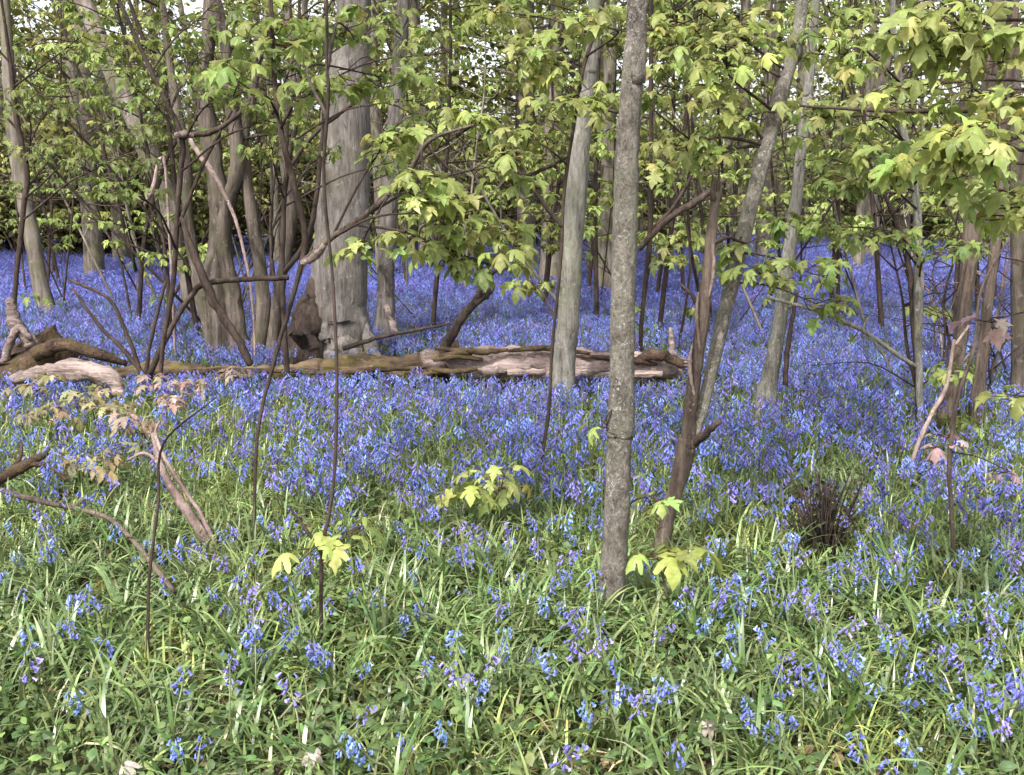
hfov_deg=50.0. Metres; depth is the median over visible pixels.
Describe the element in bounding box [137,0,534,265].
background tree
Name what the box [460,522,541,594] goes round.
bluebell
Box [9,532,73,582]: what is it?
bluebell
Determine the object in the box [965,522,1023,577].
bluebell
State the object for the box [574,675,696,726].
bluebell
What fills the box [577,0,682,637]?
sycamore tree
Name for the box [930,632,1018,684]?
bluebell
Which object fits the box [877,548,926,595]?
bluebell
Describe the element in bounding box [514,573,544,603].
bluebell
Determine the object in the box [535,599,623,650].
bluebell
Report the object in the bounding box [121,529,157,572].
bluebell
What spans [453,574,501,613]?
bluebell
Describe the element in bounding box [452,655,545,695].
bluebell
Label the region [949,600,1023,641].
bluebell
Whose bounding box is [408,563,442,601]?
bluebell
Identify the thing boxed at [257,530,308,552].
bluebell
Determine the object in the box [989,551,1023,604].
bluebell
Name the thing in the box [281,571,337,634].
bluebell
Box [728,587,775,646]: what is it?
bluebell
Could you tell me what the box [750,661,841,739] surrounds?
bluebell
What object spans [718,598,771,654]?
bluebell
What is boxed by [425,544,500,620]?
bluebell
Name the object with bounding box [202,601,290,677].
bluebell
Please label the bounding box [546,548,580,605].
bluebell
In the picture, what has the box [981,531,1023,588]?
bluebell
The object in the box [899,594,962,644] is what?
bluebell
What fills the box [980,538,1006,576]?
bluebell
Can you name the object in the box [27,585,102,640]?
bluebell
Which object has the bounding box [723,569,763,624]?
bluebell
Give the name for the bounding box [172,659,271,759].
bluebell
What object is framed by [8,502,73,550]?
bluebell
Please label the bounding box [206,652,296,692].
bluebell
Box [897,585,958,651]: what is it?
bluebell
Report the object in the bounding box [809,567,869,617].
bluebell
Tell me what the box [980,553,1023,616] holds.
bluebell
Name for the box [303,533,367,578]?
bluebell
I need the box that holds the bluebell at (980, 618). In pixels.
[937,591,998,637]
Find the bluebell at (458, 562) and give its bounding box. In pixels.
[416,538,477,586]
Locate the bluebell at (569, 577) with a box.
[519,570,585,610]
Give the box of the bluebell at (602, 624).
[565,619,630,681]
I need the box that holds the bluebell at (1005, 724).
[971,714,1012,773]
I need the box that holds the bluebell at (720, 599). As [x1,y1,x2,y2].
[706,592,737,651]
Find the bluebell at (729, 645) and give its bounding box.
[689,616,741,678]
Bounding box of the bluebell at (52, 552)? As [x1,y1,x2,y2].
[14,546,105,595]
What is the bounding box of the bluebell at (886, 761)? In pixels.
[878,758,918,774]
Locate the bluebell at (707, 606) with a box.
[673,579,737,632]
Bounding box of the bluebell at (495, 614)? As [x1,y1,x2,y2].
[439,602,524,661]
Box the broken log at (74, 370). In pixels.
[9,358,125,396]
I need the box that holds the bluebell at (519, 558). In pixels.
[491,540,546,578]
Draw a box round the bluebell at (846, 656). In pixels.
[801,633,871,697]
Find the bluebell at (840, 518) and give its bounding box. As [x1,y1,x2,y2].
[822,513,899,559]
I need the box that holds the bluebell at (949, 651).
[922,639,984,665]
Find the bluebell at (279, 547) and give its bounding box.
[271,525,299,554]
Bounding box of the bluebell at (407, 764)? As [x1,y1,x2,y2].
[368,732,460,774]
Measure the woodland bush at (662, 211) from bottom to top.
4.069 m
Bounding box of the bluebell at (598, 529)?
[583,516,657,546]
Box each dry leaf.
[119,759,141,774]
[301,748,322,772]
[416,668,433,687]
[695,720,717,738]
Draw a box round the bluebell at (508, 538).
[498,535,525,571]
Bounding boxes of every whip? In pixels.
[0,19,116,304]
[0,50,191,272]
[0,70,26,291]
[0,108,200,322]
[0,123,101,310]
[1,126,170,334]
[22,99,102,308]
[23,1,201,290]
[28,86,158,301]
[62,8,186,337]
[70,0,264,320]
[93,2,165,298]
[122,18,264,238]
[144,39,254,227]
[149,61,314,267]
[153,5,207,204]
[156,0,332,308]
[156,0,421,324]
[181,47,279,302]
[193,0,313,287]
[233,80,316,275]
[243,0,334,302]
[244,8,426,276]
[264,110,313,234]
[287,55,392,304]
[305,9,475,181]
[313,107,441,279]
[314,65,507,316]
[371,0,588,334]
[398,18,492,285]
[423,0,537,289]
[482,31,683,317]
[512,0,604,206]
[589,0,681,298]
[605,0,715,340]
[605,0,736,352]
[617,0,773,346]
[686,15,797,246]
[724,76,799,288]
[733,11,983,329]
[749,119,857,298]
[751,49,884,293]
[753,5,952,317]
[762,16,878,330]
[786,0,907,278]
[812,184,961,440]
[840,221,990,365]
[851,77,941,262]
[861,245,1023,420]
[864,127,920,291]
[867,214,961,365]
[874,0,986,315]
[882,192,958,358]
[892,167,1008,413]
[901,133,998,350]
[902,97,1009,380]
[935,241,1009,389]
[942,166,1010,358]
[980,72,1009,254]
[995,293,1010,412]
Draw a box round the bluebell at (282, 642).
[202,626,300,694]
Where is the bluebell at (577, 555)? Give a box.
[529,549,586,591]
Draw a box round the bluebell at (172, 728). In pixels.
[157,667,222,761]
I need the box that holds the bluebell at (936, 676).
[881,634,982,705]
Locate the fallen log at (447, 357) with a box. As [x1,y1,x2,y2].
[114,267,691,384]
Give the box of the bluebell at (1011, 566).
[944,556,1023,612]
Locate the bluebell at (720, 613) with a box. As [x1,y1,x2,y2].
[676,598,728,631]
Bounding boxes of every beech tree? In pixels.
[280,0,381,363]
[374,0,409,353]
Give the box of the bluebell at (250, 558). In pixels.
[185,547,282,607]
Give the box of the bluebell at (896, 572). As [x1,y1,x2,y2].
[867,557,939,591]
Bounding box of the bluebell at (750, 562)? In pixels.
[731,550,776,579]
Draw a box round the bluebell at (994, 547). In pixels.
[946,543,1019,589]
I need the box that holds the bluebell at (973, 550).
[933,529,979,576]
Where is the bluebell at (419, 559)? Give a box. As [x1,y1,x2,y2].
[383,540,448,603]
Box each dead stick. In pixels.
[144,155,176,360]
[189,138,255,366]
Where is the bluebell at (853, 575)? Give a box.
[828,555,861,588]
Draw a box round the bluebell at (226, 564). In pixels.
[189,553,291,616]
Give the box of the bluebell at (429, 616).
[392,594,468,637]
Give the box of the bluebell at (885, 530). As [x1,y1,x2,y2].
[872,519,907,554]
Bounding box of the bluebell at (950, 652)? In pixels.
[904,643,964,699]
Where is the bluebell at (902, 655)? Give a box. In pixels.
[862,627,920,698]
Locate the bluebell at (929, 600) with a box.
[897,581,956,646]
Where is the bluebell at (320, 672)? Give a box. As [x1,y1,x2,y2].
[279,649,381,700]
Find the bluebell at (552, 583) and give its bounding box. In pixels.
[511,567,565,615]
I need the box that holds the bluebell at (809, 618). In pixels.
[789,599,827,657]
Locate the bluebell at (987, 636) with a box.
[937,626,1022,688]
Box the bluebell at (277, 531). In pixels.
[245,523,307,578]
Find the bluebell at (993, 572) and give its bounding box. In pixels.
[957,548,1021,598]
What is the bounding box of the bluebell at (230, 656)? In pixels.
[199,635,268,698]
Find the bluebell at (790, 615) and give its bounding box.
[778,571,820,642]
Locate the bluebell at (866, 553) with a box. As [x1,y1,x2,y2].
[843,535,910,600]
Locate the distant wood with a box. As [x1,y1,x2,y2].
[0,0,1023,239]
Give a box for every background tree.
[0,0,121,181]
[0,0,185,221]
[0,0,196,264]
[0,0,255,283]
[0,17,65,133]
[0,118,79,180]
[0,139,27,161]
[10,1,166,155]
[11,0,42,33]
[16,0,237,145]
[18,0,107,130]
[39,1,137,108]
[63,0,202,115]
[108,0,171,127]
[113,0,252,135]
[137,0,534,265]
[159,0,318,234]
[194,0,370,173]
[195,0,474,250]
[196,0,317,265]
[246,0,382,252]
[262,0,524,270]
[278,0,396,63]
[290,0,405,172]
[292,0,438,118]
[370,0,533,258]
[372,0,749,276]
[376,0,489,247]
[377,0,487,178]
[383,0,507,243]
[384,0,421,229]
[407,0,743,278]
[420,0,516,221]
[421,2,585,189]
[429,0,784,281]
[435,27,577,231]
[437,0,641,196]
[460,0,802,292]
[462,0,620,153]
[462,10,661,196]
[476,10,708,183]
[534,1,727,240]
[535,21,683,189]
[565,0,720,232]
[616,0,759,234]
[616,25,684,214]
[625,0,793,260]
[639,0,877,243]
[644,1,795,232]
[686,0,880,249]
[699,1,838,232]
[707,0,861,235]
[722,1,832,201]
[729,2,885,214]
[753,0,949,241]
[778,10,837,186]
[779,0,951,271]
[781,0,1019,256]
[790,0,909,224]
[791,0,984,229]
[797,0,1019,242]
[823,36,899,176]
[859,0,1023,250]
[887,0,1023,261]
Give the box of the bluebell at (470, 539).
[432,526,508,584]
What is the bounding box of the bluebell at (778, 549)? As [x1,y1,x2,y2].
[752,545,832,583]
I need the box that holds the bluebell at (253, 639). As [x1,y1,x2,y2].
[235,629,303,707]
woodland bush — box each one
[0,18,191,256]
[0,58,195,256]
[0,73,147,243]
[0,82,45,255]
[0,97,163,254]
[0,98,25,239]
[0,101,34,219]
[0,107,48,250]
[0,120,49,249]
[0,125,53,258]
[2,58,219,244]
[20,98,197,252]
[31,111,165,261]
[97,112,238,258]
[107,57,194,247]
[114,112,266,252]
[120,38,302,246]
[132,121,281,252]
[137,89,193,169]
[163,21,389,261]
[175,87,320,239]
[177,0,393,236]
[192,77,372,252]
[199,117,316,242]
[233,205,261,239]
[369,104,461,240]
[397,153,540,249]
[398,163,485,246]
[435,131,505,226]
[461,164,510,227]
[462,101,587,244]
[479,153,541,233]
[638,122,716,234]
[787,121,889,236]
[804,178,880,221]
[825,194,889,231]
[848,145,936,232]
[889,104,956,238]
[891,202,943,236]
[922,97,974,236]
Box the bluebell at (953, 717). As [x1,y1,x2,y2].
[904,699,1020,772]
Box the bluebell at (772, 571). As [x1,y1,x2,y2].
[753,546,791,592]
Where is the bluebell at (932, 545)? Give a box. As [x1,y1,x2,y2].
[922,528,963,577]
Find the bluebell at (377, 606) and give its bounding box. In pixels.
[356,581,405,639]
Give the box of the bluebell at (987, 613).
[940,595,1019,644]
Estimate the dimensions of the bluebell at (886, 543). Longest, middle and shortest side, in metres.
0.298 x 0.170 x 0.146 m
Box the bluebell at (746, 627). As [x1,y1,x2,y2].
[723,580,768,636]
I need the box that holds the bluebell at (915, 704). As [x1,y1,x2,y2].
[838,662,926,733]
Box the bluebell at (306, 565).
[273,555,331,617]
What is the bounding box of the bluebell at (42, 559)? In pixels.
[37,543,72,593]
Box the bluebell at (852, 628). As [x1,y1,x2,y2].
[808,616,895,668]
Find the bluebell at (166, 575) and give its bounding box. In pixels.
[129,543,202,601]
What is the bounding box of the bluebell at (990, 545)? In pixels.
[974,530,1021,556]
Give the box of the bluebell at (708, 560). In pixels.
[664,531,712,587]
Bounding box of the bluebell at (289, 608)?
[263,599,318,638]
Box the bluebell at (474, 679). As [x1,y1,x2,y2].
[444,649,517,714]
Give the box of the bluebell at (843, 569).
[823,560,858,587]
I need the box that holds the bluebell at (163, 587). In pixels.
[115,576,192,638]
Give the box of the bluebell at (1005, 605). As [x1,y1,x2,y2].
[941,600,1011,617]
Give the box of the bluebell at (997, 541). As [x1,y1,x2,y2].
[974,533,1008,566]
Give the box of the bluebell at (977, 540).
[963,532,1022,560]
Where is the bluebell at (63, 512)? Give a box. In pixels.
[38,511,75,556]
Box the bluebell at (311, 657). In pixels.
[278,631,374,694]
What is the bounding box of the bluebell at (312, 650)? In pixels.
[291,639,331,701]
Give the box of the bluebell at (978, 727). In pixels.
[935,684,1022,761]
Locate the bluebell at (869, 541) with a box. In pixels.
[854,530,878,553]
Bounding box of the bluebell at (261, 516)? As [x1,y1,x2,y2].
[256,504,302,549]
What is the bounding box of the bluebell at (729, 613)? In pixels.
[700,586,740,624]
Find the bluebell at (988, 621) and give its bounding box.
[960,607,1003,670]
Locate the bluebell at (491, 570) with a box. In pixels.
[478,561,530,593]
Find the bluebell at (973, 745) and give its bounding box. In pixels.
[924,682,1022,774]
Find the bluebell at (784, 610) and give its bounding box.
[754,595,787,632]
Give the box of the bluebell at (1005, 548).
[982,530,1021,578]
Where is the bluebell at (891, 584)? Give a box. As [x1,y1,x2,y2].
[850,574,934,610]
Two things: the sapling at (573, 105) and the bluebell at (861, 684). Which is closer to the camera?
the bluebell at (861, 684)
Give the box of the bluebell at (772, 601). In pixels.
[750,572,808,640]
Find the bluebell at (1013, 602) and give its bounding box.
[1006,581,1023,636]
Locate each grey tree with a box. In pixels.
[552,0,600,406]
[751,0,819,430]
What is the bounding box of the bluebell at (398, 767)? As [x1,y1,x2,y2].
[346,715,442,774]
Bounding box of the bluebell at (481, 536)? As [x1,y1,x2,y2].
[451,523,543,588]
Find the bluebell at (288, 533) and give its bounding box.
[281,508,319,563]
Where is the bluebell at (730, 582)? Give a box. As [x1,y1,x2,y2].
[675,572,746,628]
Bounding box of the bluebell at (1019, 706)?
[953,694,1023,746]
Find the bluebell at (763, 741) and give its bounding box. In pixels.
[700,713,784,770]
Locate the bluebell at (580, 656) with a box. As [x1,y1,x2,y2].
[529,643,636,721]
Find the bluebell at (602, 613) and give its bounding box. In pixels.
[560,596,634,632]
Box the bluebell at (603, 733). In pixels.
[562,687,625,748]
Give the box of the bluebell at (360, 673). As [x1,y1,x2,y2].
[328,647,372,706]
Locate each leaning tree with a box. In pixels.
[0,0,54,320]
[73,0,227,322]
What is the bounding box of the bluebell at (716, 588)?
[681,570,764,622]
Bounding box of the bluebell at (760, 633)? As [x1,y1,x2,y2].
[753,622,815,694]
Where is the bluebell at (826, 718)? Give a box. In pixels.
[782,652,891,739]
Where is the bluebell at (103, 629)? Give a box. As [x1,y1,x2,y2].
[59,595,108,647]
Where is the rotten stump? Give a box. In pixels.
[0,297,127,398]
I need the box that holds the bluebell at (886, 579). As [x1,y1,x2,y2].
[836,549,923,597]
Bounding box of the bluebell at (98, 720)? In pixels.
[63,671,156,747]
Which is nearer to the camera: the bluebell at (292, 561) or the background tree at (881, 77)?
the bluebell at (292, 561)
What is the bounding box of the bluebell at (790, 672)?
[719,651,828,732]
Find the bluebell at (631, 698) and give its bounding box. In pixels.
[594,681,671,746]
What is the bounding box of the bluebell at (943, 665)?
[927,644,957,689]
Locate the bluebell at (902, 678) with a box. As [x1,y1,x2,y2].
[822,655,947,719]
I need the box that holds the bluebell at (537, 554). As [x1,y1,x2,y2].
[510,537,557,589]
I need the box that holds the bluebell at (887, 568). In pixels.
[862,554,908,606]
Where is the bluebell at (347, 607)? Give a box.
[307,588,361,625]
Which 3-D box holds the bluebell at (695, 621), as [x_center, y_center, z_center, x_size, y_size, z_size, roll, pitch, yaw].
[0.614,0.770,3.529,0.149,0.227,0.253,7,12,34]
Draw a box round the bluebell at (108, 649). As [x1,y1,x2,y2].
[56,616,113,674]
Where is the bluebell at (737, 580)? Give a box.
[691,575,742,601]
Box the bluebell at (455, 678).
[399,661,504,743]
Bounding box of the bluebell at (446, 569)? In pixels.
[425,546,470,595]
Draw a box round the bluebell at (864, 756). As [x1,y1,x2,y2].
[835,732,916,774]
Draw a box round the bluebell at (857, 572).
[847,562,884,606]
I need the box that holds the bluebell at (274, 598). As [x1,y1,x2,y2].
[254,575,332,626]
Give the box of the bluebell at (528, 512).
[520,510,543,556]
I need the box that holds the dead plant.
[781,468,870,564]
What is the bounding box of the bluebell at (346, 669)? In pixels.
[310,647,398,710]
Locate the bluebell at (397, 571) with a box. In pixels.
[380,536,421,583]
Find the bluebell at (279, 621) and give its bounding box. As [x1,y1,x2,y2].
[261,612,291,639]
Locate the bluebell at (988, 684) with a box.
[970,666,1022,748]
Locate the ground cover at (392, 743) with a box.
[0,427,1023,774]
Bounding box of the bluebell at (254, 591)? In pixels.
[228,582,270,643]
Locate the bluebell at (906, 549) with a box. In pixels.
[889,542,923,586]
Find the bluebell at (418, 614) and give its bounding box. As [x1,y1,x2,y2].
[393,607,437,644]
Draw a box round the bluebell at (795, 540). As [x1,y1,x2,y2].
[740,521,835,567]
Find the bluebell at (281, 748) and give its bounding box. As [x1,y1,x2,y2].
[214,672,352,774]
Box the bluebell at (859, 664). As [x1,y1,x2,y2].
[793,625,865,712]
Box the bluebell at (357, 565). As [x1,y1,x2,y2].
[314,549,370,598]
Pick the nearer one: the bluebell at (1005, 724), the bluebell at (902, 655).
the bluebell at (1005, 724)
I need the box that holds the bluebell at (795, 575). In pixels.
[751,543,816,608]
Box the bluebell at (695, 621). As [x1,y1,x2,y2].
[678,592,738,660]
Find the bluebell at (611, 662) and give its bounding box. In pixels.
[574,633,660,707]
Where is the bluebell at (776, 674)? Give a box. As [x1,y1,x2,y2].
[767,662,804,703]
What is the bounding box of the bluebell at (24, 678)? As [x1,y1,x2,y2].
[0,657,112,741]
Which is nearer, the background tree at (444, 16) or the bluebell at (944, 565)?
the bluebell at (944, 565)
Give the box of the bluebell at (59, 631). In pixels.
[23,620,72,649]
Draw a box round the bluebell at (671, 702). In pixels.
[621,678,697,738]
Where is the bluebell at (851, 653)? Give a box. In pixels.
[841,642,875,697]
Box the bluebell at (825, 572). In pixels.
[781,552,866,585]
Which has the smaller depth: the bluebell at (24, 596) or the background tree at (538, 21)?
the bluebell at (24, 596)
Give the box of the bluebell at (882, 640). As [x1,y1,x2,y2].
[864,606,928,665]
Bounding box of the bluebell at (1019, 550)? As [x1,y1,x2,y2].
[999,539,1023,588]
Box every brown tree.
[928,0,1001,434]
[965,0,1019,435]
[1006,0,1023,415]
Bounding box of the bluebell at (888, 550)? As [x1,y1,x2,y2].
[876,526,901,571]
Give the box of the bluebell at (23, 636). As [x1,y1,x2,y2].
[17,626,72,692]
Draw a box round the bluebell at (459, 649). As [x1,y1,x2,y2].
[407,618,521,698]
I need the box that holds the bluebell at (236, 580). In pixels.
[181,570,258,623]
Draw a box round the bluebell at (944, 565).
[905,535,958,575]
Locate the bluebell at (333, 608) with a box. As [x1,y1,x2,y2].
[311,583,394,640]
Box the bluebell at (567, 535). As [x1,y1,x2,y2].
[540,526,598,559]
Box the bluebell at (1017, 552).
[988,538,1022,592]
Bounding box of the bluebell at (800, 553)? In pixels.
[736,549,825,604]
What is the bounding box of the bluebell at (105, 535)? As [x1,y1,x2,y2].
[85,513,152,563]
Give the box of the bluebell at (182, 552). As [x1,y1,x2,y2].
[151,523,195,565]
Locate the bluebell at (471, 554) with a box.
[431,545,523,595]
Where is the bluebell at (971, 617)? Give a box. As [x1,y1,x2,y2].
[954,588,1022,655]
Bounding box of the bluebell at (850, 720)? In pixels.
[810,676,883,741]
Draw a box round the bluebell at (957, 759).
[894,730,982,774]
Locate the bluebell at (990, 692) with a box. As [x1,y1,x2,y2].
[961,655,1016,742]
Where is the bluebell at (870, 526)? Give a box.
[862,520,903,568]
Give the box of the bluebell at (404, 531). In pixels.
[390,520,447,565]
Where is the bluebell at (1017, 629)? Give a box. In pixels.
[995,605,1023,660]
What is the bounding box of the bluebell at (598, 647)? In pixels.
[554,637,641,694]
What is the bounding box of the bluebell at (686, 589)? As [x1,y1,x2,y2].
[663,570,732,638]
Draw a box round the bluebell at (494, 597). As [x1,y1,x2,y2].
[488,586,537,626]
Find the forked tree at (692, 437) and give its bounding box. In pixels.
[638,0,858,568]
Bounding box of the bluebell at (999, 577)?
[981,571,1011,610]
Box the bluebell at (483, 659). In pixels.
[434,627,513,700]
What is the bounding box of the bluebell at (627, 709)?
[580,676,669,747]
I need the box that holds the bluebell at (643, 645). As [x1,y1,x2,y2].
[596,621,685,691]
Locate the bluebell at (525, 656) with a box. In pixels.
[498,637,556,691]
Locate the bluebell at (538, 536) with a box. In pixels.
[512,517,563,563]
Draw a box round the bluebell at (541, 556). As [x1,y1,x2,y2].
[529,545,596,580]
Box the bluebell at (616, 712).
[553,664,622,749]
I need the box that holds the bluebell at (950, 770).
[863,741,1010,774]
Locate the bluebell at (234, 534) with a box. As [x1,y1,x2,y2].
[221,524,253,571]
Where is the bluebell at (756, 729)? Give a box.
[713,674,798,765]
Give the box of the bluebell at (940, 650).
[910,641,953,683]
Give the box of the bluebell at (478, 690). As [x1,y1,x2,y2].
[453,655,505,733]
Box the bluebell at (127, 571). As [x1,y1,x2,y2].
[108,556,160,591]
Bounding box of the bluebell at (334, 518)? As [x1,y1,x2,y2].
[307,506,387,556]
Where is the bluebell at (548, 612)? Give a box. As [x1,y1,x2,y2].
[528,578,577,638]
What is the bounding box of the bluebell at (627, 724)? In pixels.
[619,689,666,774]
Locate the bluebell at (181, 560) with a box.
[148,541,224,594]
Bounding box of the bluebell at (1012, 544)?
[981,539,1023,588]
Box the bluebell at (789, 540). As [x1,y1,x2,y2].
[755,528,793,575]
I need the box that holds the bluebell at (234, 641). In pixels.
[206,628,261,665]
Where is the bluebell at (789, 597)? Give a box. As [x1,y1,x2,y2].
[760,582,827,626]
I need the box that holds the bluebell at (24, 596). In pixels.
[1,588,32,624]
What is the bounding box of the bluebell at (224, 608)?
[201,602,257,648]
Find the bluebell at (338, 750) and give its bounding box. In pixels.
[275,720,399,774]
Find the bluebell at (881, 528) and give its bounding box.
[866,515,931,557]
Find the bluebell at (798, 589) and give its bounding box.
[751,579,837,621]
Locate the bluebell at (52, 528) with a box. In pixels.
[32,501,91,552]
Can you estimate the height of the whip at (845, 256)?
4.595 m
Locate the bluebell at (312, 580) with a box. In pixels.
[295,557,337,594]
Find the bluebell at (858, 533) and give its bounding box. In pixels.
[850,531,878,569]
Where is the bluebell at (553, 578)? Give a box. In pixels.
[501,575,582,613]
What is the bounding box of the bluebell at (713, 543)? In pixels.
[691,532,752,583]
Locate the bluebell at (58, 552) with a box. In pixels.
[48,537,97,576]
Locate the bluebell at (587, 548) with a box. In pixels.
[568,529,595,570]
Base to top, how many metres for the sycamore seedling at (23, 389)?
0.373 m
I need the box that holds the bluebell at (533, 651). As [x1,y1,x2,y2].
[502,647,542,693]
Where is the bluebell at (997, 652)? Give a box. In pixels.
[984,633,1019,690]
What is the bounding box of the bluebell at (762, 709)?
[731,682,771,743]
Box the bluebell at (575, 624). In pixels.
[555,603,632,643]
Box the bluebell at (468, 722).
[410,678,478,768]
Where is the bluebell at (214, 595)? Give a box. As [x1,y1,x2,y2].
[201,586,251,629]
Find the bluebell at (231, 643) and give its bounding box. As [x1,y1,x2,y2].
[211,611,261,665]
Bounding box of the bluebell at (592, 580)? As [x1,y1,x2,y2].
[577,569,638,629]
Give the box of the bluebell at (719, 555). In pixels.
[678,538,729,588]
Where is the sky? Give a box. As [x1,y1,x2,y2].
[0,0,1023,200]
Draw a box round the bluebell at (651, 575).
[631,561,684,597]
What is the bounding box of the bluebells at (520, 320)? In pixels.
[0,232,1023,767]
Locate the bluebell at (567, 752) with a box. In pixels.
[542,743,634,774]
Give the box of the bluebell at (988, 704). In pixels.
[950,684,1016,754]
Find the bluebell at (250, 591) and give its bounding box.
[213,587,269,632]
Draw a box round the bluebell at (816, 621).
[792,587,856,639]
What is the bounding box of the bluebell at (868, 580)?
[856,564,891,613]
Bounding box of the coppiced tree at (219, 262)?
[156,0,324,366]
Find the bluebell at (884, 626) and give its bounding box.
[857,615,931,677]
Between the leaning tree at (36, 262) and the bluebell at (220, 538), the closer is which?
the bluebell at (220, 538)
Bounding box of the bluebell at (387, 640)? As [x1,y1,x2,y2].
[375,606,412,663]
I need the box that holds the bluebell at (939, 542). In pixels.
[906,519,950,565]
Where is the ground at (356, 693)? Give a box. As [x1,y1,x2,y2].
[0,201,1023,774]
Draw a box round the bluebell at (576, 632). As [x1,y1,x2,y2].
[527,628,621,681]
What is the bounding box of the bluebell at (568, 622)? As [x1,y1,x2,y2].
[540,606,589,676]
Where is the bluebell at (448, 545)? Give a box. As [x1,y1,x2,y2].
[415,530,479,587]
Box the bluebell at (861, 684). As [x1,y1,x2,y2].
[842,657,903,718]
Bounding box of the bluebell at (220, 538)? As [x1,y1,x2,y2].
[211,529,261,570]
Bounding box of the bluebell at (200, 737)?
[129,735,247,774]
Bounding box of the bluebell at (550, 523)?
[505,514,562,566]
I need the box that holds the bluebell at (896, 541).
[867,520,920,572]
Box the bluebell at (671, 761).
[631,702,697,774]
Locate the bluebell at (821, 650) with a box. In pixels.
[812,622,851,682]
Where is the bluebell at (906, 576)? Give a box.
[896,560,928,609]
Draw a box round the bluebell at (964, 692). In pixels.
[917,650,999,703]
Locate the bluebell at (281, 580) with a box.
[248,558,306,605]
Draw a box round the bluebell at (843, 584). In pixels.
[827,558,880,617]
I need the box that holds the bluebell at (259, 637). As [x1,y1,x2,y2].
[227,623,289,680]
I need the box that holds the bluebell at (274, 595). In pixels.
[233,591,304,640]
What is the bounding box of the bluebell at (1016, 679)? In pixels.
[985,668,1023,749]
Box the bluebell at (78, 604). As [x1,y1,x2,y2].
[19,584,109,657]
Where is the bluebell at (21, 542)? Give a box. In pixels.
[0,532,30,560]
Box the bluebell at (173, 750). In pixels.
[146,717,227,774]
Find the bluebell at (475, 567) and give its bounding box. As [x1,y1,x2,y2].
[446,546,489,577]
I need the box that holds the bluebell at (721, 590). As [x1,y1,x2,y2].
[649,586,751,617]
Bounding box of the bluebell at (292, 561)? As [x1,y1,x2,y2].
[275,538,328,583]
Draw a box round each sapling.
[0,0,96,274]
[0,0,128,286]
[0,0,132,281]
[0,0,160,344]
[0,0,239,321]
[5,0,233,350]
[38,3,202,270]
[53,0,273,343]
[68,275,288,401]
[71,0,308,405]
[146,397,215,665]
[192,0,548,532]
[224,0,320,282]
[225,0,433,666]
[236,0,471,396]
[312,4,468,280]
[313,0,543,336]
[377,0,537,292]
[462,0,626,475]
[463,0,573,256]
[463,0,644,280]
[485,0,672,241]
[490,1,688,305]
[503,0,729,330]
[508,0,668,291]
[563,0,776,301]
[586,9,790,296]
[589,0,810,345]
[606,0,811,324]
[608,0,726,351]
[640,6,808,250]
[687,0,795,241]
[702,0,843,257]
[766,0,992,444]
[771,0,949,330]
[780,0,889,298]
[787,0,990,342]
[800,0,1023,423]
[822,0,916,431]
[825,0,968,281]
[841,0,1023,310]
[862,0,1022,310]
[874,0,1023,226]
[874,12,1023,235]
[903,4,1005,305]
[920,52,1022,205]
[920,237,1020,569]
[922,1,1023,272]
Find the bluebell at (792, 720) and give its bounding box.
[730,676,798,750]
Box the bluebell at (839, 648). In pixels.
[828,645,928,724]
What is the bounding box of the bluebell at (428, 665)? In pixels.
[380,656,437,708]
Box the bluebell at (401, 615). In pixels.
[343,614,419,642]
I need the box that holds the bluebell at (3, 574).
[0,571,28,605]
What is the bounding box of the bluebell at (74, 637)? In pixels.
[62,620,144,665]
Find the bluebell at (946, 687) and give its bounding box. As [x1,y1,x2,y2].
[918,673,985,720]
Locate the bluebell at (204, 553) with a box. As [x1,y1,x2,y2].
[173,542,234,596]
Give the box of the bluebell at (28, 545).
[4,520,47,560]
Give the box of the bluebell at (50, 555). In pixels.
[22,524,62,586]
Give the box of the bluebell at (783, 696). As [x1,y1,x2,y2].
[719,674,790,714]
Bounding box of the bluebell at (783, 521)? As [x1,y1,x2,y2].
[768,518,794,564]
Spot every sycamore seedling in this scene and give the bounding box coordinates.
[0,371,65,420]
[14,402,86,442]
[17,292,69,318]
[42,234,75,310]
[53,448,108,487]
[55,384,124,428]
[78,441,142,499]
[81,400,142,451]
[93,575,120,592]
[105,251,159,294]
[108,405,167,461]
[134,373,187,395]
[148,293,176,313]
[156,390,193,430]
[167,377,210,409]
[212,366,255,385]
[435,464,533,538]
[526,281,555,314]
[582,251,607,297]
[626,543,722,598]
[635,323,656,342]
[675,307,694,327]
[688,264,722,281]
[762,288,811,316]
[813,276,849,337]
[905,305,952,358]
[932,411,979,438]
[959,418,1000,450]
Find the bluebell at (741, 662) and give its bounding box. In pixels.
[715,617,797,691]
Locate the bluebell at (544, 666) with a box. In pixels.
[497,640,608,710]
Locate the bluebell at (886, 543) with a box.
[845,533,912,564]
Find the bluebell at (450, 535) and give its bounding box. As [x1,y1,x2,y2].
[413,520,467,574]
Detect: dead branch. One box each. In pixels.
[0,442,67,484]
[0,488,175,593]
[126,420,219,555]
[910,325,969,467]
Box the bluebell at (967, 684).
[898,655,1005,744]
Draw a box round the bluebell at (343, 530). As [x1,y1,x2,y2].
[336,520,355,543]
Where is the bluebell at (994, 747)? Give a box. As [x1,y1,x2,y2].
[982,692,1023,774]
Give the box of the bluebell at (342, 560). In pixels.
[311,539,354,575]
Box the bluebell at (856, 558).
[844,551,884,573]
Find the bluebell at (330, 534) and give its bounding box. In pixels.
[305,519,349,566]
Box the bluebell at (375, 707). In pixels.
[295,704,393,772]
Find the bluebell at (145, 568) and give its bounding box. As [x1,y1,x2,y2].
[110,548,193,579]
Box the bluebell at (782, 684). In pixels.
[762,651,818,715]
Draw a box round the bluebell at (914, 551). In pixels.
[866,540,950,581]
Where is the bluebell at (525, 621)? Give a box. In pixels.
[497,603,537,643]

